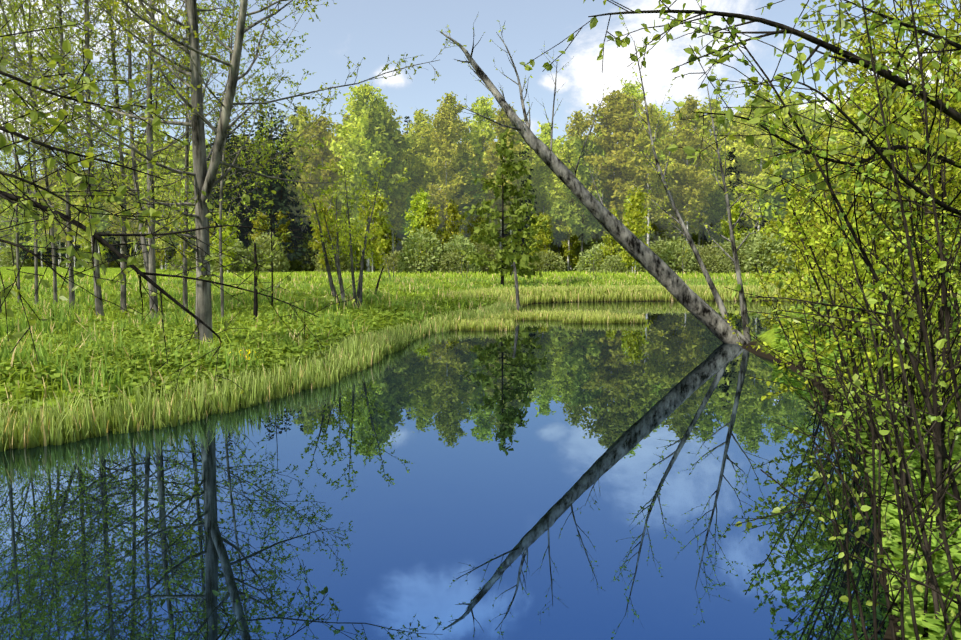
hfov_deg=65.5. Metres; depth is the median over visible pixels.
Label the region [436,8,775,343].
leaning tree group
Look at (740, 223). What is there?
forest birch
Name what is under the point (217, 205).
forest spruce
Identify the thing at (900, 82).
overhang tree
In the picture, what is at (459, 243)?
willow bush
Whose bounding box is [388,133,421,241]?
forest tree
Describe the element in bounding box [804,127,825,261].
forest spruce
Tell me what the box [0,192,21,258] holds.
forest birch
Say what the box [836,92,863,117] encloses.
forest birch
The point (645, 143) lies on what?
forest birch
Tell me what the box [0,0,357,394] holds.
overhang tree
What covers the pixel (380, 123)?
forest tree
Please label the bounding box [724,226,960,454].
bank bush
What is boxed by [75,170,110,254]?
forest birch
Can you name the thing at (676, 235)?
forest birch
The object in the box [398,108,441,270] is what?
forest birch
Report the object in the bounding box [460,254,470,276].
sapling tree
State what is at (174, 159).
forest birch
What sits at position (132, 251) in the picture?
forest spruce
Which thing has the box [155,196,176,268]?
forest birch
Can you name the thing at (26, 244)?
forest tree
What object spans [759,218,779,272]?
young birch
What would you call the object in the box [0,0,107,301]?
alder tree
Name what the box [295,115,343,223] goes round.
forest birch
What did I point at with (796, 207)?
young birch
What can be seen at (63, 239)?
forest birch
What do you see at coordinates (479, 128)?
forest birch
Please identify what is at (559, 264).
willow bush
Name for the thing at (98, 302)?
alder tree
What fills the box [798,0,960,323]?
bank bush
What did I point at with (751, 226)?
forest birch
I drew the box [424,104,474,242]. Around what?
forest birch
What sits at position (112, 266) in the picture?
forest understorey
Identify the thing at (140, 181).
forest birch
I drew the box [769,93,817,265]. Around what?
forest birch
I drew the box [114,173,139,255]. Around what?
forest birch
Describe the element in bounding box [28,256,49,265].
forest understorey
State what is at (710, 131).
forest birch
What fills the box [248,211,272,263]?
young birch
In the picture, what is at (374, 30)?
sky
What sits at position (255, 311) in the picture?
snag tree
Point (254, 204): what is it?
forest spruce
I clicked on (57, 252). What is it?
forest spruce
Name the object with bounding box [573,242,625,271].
willow bush
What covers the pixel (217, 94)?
forest spruce
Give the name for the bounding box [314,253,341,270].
forest understorey
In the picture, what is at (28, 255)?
forest spruce
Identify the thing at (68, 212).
alder tree
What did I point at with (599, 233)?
forest birch
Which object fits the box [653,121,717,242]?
forest birch
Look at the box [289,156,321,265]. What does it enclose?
forest spruce
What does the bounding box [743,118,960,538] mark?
bank bush
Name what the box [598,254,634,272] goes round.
willow bush
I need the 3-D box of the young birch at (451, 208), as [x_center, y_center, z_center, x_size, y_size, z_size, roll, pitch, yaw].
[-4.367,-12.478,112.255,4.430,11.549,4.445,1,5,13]
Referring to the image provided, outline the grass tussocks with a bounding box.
[0,274,889,402]
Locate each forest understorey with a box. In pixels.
[0,242,33,266]
[27,242,45,261]
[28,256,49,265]
[99,240,117,264]
[101,247,118,267]
[155,238,166,268]
[290,231,331,270]
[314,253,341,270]
[356,237,396,270]
[376,203,401,261]
[545,241,565,260]
[552,238,567,258]
[560,231,585,270]
[561,236,592,269]
[566,236,602,266]
[569,238,608,269]
[642,220,658,240]
[655,207,692,245]
[691,233,706,257]
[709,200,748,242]
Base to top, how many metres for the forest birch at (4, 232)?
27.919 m
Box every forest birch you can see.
[0,175,12,262]
[0,176,37,266]
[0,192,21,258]
[28,207,49,266]
[36,163,66,264]
[37,174,63,261]
[39,177,61,238]
[52,167,80,266]
[53,194,75,266]
[71,172,86,261]
[71,192,87,245]
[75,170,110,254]
[101,200,127,246]
[108,149,137,264]
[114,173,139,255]
[119,139,155,245]
[130,123,171,268]
[144,138,194,269]
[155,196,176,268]
[174,139,214,228]
[228,135,254,194]
[279,104,320,270]
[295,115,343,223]
[318,176,346,267]
[325,135,346,221]
[326,80,398,271]
[329,112,352,250]
[337,114,390,271]
[337,142,366,268]
[379,101,410,269]
[383,117,407,264]
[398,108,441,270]
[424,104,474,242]
[428,91,474,216]
[458,131,496,219]
[461,94,497,270]
[480,102,534,248]
[481,109,532,265]
[513,135,535,230]
[523,144,546,226]
[525,151,557,232]
[532,121,567,250]
[543,139,584,270]
[552,135,582,270]
[563,110,592,142]
[581,87,644,266]
[585,125,607,245]
[589,110,664,221]
[599,172,622,239]
[603,80,657,183]
[622,103,679,245]
[623,182,654,241]
[650,191,674,252]
[651,104,672,190]
[652,154,706,240]
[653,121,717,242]
[658,102,712,244]
[660,94,713,238]
[678,96,742,251]
[691,161,724,244]
[709,137,741,201]
[717,106,783,226]
[720,117,763,265]
[728,87,794,230]
[746,114,779,227]
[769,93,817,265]
[795,103,827,201]
[810,127,843,211]
[813,105,856,235]
[816,118,864,204]
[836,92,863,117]
[851,79,913,205]
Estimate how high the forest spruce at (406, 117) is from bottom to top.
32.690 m
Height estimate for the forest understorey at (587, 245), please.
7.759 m
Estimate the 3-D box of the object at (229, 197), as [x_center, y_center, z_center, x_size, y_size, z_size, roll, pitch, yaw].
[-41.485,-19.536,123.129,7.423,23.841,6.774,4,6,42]
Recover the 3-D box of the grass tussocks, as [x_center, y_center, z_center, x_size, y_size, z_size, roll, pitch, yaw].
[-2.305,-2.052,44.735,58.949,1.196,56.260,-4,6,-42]
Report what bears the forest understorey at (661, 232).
on the ground at (766, 336)
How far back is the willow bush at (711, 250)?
102.00 m
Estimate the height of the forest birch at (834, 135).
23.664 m
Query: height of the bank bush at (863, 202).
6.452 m
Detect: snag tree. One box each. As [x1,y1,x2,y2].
[253,243,257,324]
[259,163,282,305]
[375,266,383,293]
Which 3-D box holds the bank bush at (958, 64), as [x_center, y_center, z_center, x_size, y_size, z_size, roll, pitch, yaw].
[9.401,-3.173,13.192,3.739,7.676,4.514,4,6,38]
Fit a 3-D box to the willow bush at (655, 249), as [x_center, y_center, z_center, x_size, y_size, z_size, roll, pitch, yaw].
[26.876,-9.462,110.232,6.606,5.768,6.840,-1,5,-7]
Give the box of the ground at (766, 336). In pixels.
[0,266,960,639]
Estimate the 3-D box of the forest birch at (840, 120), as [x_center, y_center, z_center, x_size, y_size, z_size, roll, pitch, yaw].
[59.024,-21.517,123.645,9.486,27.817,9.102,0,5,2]
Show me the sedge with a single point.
(505, 322)
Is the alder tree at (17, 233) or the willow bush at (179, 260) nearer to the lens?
the alder tree at (17, 233)
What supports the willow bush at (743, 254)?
on the ground at (766, 336)
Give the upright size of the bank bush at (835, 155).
5.722 m
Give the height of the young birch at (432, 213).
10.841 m
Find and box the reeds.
[0,301,521,451]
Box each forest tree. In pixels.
[13,193,50,266]
[84,169,116,267]
[146,191,191,261]
[332,99,417,271]
[387,219,403,266]
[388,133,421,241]
[399,192,439,251]
[429,142,485,246]
[430,157,485,240]
[534,171,567,261]
[549,131,614,270]
[701,186,742,247]
[755,154,826,245]
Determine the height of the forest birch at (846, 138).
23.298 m
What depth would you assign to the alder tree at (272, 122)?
20.30 m
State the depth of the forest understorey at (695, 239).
131.00 m
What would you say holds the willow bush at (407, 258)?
on the ground at (766, 336)
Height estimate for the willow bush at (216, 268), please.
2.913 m
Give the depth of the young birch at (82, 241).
174.75 m
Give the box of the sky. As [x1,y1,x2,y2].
[0,0,960,178]
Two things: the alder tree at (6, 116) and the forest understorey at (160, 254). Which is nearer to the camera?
the alder tree at (6, 116)
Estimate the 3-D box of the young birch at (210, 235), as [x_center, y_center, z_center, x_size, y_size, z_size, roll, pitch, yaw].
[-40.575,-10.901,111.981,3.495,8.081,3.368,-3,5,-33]
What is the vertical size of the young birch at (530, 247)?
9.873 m
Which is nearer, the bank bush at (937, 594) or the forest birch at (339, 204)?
the bank bush at (937, 594)
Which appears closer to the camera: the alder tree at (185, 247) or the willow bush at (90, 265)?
the alder tree at (185, 247)
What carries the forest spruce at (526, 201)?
on the ground at (766, 336)
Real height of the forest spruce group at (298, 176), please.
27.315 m
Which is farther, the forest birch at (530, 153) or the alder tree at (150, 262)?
the forest birch at (530, 153)
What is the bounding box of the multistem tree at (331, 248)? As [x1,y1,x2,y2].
[295,149,409,306]
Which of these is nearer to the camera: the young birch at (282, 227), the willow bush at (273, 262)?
the willow bush at (273, 262)
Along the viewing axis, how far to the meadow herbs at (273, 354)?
16.32 m
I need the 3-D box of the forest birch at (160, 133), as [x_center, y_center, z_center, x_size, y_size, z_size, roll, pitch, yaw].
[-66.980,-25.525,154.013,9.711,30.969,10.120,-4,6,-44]
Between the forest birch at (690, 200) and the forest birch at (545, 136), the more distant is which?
the forest birch at (545, 136)
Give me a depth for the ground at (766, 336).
13.94 m
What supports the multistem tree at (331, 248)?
on the ground at (766, 336)
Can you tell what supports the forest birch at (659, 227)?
on the ground at (766, 336)
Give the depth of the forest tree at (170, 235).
154.76 m
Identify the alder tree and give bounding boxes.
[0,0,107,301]
[0,0,157,304]
[0,0,163,304]
[0,0,189,315]
[0,0,207,308]
[0,0,219,314]
[0,9,105,318]
[1,0,466,342]
[6,0,267,318]
[53,0,349,317]
[66,0,337,313]
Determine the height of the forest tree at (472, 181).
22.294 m
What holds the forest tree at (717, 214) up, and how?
on the ground at (766, 336)
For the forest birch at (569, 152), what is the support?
on the ground at (766, 336)
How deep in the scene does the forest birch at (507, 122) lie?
120.66 m
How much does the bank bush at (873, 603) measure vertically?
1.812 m
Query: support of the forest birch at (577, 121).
on the ground at (766, 336)
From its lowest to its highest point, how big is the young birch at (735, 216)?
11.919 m
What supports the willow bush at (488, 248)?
on the ground at (766, 336)
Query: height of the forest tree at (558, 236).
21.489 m
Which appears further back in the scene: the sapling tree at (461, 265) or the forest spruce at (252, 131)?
the forest spruce at (252, 131)
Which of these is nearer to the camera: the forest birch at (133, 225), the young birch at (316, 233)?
the young birch at (316, 233)
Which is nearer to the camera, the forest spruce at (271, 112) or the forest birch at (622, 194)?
the forest birch at (622, 194)
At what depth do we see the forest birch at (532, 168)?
131.47 m
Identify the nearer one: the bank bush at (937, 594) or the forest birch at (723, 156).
the bank bush at (937, 594)
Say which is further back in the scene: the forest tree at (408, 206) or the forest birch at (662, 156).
the forest birch at (662, 156)
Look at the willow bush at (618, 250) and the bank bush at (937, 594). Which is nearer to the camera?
the bank bush at (937, 594)
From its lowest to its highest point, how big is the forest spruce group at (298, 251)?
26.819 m
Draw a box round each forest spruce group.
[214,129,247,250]
[232,113,263,228]
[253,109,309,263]
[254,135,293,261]
[290,130,315,236]
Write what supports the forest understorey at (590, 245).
on the ground at (766, 336)
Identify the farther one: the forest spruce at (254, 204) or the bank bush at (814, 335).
the forest spruce at (254, 204)
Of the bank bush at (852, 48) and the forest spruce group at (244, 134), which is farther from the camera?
the forest spruce group at (244, 134)
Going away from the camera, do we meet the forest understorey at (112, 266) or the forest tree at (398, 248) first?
the forest tree at (398, 248)
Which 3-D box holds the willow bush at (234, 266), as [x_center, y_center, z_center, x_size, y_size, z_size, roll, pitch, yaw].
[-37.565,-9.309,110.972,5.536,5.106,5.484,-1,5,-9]
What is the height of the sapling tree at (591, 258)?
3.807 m
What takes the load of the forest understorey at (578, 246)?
on the ground at (766, 336)
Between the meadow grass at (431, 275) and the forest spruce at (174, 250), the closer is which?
the meadow grass at (431, 275)
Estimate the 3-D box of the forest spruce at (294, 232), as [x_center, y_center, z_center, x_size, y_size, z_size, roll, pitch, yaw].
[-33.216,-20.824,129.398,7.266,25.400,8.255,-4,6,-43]
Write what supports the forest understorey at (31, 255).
on the ground at (766, 336)
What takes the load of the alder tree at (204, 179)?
on the ground at (766, 336)
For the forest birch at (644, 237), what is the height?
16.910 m
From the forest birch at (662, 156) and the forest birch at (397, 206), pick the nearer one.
the forest birch at (397, 206)
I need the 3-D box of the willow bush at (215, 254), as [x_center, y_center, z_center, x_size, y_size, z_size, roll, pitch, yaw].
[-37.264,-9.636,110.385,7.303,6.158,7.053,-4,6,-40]
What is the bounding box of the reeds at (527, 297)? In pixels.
[440,284,960,305]
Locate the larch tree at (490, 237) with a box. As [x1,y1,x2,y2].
[460,128,548,284]
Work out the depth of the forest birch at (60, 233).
206.07 m
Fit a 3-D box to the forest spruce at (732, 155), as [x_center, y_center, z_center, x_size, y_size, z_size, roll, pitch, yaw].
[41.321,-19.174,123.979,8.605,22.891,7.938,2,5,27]
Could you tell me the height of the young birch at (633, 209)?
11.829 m
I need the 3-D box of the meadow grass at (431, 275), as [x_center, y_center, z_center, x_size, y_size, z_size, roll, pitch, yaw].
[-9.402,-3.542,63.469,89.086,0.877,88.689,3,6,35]
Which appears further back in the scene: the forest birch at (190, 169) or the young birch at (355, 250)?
the forest birch at (190, 169)
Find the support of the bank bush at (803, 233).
on the ground at (766, 336)
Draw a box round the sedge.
[431,309,644,330]
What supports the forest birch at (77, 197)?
on the ground at (766, 336)
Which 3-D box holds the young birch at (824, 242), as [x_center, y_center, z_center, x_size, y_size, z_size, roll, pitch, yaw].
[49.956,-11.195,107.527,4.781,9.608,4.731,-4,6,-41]
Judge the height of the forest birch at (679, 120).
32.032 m
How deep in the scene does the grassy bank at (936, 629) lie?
5.37 m
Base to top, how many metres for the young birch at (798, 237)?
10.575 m
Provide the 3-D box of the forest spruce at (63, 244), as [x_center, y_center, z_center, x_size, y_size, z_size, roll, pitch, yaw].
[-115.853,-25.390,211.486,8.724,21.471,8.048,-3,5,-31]
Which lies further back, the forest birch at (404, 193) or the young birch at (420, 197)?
the forest birch at (404, 193)
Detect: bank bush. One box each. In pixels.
[659,0,960,550]
[724,80,960,467]
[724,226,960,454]
[727,247,960,527]
[732,361,960,639]
[741,64,960,396]
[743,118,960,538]
[751,209,954,402]
[768,71,959,316]
[772,200,876,347]
[772,250,960,639]
[785,72,949,317]
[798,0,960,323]
[805,0,960,387]
[818,27,960,333]
[832,0,960,316]
[862,2,960,328]
[911,0,960,272]
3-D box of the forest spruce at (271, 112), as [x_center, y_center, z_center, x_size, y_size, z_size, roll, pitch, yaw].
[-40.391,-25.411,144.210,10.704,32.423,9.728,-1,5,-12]
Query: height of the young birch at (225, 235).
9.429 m
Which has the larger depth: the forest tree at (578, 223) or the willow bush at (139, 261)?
the willow bush at (139, 261)
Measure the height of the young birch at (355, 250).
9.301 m
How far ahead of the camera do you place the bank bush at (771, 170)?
14.55 m
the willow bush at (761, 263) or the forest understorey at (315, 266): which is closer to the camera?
the willow bush at (761, 263)
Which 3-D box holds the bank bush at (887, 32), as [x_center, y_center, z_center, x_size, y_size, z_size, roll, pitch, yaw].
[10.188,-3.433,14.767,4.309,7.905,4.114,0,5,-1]
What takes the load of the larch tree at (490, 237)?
on the ground at (766, 336)
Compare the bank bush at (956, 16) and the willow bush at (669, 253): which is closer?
the bank bush at (956, 16)
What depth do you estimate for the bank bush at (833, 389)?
5.86 m
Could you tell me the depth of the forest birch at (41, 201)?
208.98 m
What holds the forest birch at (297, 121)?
on the ground at (766, 336)
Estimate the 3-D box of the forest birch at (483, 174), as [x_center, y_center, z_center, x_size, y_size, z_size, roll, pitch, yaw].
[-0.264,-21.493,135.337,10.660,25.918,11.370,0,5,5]
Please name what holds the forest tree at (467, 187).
on the ground at (766, 336)
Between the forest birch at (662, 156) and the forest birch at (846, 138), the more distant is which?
the forest birch at (662, 156)
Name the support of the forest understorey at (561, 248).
on the ground at (766, 336)
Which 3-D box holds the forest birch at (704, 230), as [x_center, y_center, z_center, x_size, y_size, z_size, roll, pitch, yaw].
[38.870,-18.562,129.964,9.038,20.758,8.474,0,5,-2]
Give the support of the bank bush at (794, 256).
on the ground at (766, 336)
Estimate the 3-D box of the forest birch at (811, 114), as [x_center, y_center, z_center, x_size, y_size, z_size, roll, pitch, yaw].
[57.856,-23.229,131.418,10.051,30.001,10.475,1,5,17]
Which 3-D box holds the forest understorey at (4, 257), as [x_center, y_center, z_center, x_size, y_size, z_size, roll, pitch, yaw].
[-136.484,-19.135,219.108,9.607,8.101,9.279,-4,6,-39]
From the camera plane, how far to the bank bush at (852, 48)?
15.37 m
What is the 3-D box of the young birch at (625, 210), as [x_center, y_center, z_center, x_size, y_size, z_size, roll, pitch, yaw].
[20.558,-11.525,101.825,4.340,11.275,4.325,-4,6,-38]
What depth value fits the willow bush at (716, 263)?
100.26 m
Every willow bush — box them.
[87,253,106,267]
[133,250,159,268]
[168,252,195,270]
[210,235,251,271]
[210,247,241,271]
[213,256,250,272]
[245,232,289,271]
[251,251,291,271]
[316,244,350,271]
[378,249,422,272]
[397,226,446,272]
[437,249,465,272]
[439,233,481,272]
[465,241,505,271]
[528,250,567,271]
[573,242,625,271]
[590,245,642,272]
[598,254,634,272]
[639,236,680,272]
[658,236,697,273]
[660,241,691,271]
[666,243,718,272]
[693,253,733,272]
[694,240,734,272]
[717,238,752,272]
[734,229,776,271]
[741,232,795,272]
[750,245,780,271]
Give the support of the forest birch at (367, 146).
on the ground at (766, 336)
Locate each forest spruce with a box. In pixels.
[19,152,51,262]
[51,241,77,265]
[56,238,83,266]
[102,170,134,267]
[127,130,156,256]
[167,232,195,268]
[207,93,247,241]
[209,168,228,259]
[222,132,253,257]
[236,143,254,237]
[242,122,274,249]
[247,99,279,236]
[266,104,280,195]
[275,125,307,269]
[282,115,312,263]
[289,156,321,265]
[398,116,410,259]
[498,142,538,254]
[706,140,750,257]
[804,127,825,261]
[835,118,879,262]
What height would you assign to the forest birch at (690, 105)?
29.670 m
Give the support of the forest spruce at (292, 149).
on the ground at (766, 336)
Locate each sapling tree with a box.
[379,238,395,278]
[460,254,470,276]
[584,241,597,275]
[681,235,690,274]
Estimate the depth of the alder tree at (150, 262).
20.08 m
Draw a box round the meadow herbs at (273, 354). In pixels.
[0,277,906,421]
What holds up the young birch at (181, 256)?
on the ground at (766, 336)
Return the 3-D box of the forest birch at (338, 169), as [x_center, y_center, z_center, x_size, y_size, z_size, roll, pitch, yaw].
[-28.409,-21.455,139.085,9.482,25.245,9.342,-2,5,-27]
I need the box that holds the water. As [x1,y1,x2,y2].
[0,301,893,639]
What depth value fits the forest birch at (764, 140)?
116.64 m
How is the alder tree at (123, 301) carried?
on the ground at (766, 336)
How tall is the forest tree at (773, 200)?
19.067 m
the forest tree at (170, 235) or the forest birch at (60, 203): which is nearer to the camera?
the forest tree at (170, 235)
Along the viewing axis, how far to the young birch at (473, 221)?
115.36 m
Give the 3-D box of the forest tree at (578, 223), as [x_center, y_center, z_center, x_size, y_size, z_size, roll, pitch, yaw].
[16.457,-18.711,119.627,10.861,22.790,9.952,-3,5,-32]
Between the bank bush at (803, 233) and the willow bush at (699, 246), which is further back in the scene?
the willow bush at (699, 246)
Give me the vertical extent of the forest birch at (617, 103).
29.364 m
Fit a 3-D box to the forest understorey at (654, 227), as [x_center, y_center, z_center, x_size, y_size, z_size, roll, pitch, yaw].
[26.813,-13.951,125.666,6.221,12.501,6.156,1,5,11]
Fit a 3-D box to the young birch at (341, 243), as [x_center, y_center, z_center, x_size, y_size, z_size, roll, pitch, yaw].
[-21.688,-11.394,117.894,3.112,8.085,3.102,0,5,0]
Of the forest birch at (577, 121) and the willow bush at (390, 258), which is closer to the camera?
the willow bush at (390, 258)
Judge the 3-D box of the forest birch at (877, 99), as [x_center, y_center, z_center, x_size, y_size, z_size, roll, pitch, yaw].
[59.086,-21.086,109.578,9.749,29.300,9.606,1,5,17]
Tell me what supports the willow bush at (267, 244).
on the ground at (766, 336)
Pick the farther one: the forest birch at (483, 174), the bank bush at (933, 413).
the forest birch at (483, 174)
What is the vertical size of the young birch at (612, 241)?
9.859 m
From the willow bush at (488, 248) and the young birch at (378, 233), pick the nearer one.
the young birch at (378, 233)
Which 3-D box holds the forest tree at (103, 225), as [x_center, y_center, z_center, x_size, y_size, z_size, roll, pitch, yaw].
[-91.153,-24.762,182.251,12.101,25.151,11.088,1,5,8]
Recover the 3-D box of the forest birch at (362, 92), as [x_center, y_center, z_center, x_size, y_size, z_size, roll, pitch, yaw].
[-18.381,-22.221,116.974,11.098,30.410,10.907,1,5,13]
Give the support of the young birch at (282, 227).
on the ground at (766, 336)
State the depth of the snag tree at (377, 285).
30.14 m
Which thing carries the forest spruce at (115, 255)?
on the ground at (766, 336)
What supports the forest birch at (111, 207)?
on the ground at (766, 336)
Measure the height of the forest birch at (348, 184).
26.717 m
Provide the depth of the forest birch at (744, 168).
128.40 m
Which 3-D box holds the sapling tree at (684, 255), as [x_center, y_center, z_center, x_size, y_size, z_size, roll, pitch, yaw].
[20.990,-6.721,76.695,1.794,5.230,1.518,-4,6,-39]
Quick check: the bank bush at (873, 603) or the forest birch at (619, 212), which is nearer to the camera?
the bank bush at (873, 603)
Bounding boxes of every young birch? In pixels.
[76,220,104,260]
[174,238,194,267]
[209,221,217,247]
[210,210,240,272]
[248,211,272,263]
[275,209,294,265]
[308,202,340,267]
[338,222,349,267]
[342,216,363,271]
[357,194,392,271]
[401,188,432,260]
[410,203,447,266]
[441,199,466,271]
[467,215,488,267]
[522,213,554,267]
[533,212,555,271]
[599,208,621,267]
[619,186,653,272]
[620,194,650,272]
[717,199,748,252]
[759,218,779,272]
[779,187,808,266]
[788,205,810,268]
[814,211,845,260]
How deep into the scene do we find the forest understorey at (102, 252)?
183.59 m
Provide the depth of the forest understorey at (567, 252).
126.69 m
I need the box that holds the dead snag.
[511,262,519,309]
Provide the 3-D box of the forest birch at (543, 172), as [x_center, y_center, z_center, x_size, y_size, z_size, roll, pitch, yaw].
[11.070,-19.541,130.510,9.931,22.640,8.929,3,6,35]
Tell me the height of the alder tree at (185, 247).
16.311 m
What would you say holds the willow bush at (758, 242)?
on the ground at (766, 336)
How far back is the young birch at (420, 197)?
111.10 m
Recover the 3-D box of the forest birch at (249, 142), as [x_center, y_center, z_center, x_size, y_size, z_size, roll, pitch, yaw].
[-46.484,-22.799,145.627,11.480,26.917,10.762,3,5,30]
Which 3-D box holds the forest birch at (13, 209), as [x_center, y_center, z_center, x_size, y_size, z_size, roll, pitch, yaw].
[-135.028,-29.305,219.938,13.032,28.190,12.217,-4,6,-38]
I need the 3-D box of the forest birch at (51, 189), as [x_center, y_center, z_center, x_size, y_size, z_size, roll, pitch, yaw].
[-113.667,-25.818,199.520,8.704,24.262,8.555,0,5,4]
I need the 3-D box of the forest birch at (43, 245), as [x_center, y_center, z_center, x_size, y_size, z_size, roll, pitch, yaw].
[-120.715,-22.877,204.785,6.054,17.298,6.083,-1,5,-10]
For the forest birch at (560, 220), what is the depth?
128.38 m
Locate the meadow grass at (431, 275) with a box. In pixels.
[0,270,960,410]
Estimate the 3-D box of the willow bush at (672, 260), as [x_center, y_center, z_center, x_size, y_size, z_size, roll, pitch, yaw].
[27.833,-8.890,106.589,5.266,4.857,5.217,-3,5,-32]
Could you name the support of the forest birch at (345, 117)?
on the ground at (766, 336)
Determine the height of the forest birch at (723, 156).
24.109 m
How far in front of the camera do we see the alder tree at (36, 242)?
25.24 m
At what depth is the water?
6.31 m
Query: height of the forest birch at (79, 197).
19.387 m
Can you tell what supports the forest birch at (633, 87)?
on the ground at (766, 336)
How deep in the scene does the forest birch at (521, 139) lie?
122.17 m
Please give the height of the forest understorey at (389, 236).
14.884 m
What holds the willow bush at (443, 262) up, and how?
on the ground at (766, 336)
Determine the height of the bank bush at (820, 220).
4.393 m
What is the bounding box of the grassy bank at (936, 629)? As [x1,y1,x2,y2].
[773,298,960,639]
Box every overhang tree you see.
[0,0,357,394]
[519,0,960,233]
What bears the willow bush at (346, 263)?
on the ground at (766, 336)
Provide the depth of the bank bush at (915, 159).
8.94 m
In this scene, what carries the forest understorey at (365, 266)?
on the ground at (766, 336)
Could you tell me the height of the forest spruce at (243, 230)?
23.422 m
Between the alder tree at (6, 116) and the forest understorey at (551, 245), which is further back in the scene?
the forest understorey at (551, 245)
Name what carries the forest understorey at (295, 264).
on the ground at (766, 336)
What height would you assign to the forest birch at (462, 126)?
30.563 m
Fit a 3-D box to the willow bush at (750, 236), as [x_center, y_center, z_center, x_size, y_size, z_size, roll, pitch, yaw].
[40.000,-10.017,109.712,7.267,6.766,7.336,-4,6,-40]
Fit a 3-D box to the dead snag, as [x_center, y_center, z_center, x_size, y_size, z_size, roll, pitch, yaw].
[1.536,-1.240,31.342,0.418,2.397,0.403,3,5,34]
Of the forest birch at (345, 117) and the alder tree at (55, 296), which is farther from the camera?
the forest birch at (345, 117)
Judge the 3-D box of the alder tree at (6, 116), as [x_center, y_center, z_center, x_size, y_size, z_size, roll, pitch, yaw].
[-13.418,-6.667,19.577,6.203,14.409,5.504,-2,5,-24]
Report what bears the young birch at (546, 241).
on the ground at (766, 336)
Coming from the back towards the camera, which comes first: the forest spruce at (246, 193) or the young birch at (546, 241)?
the forest spruce at (246, 193)

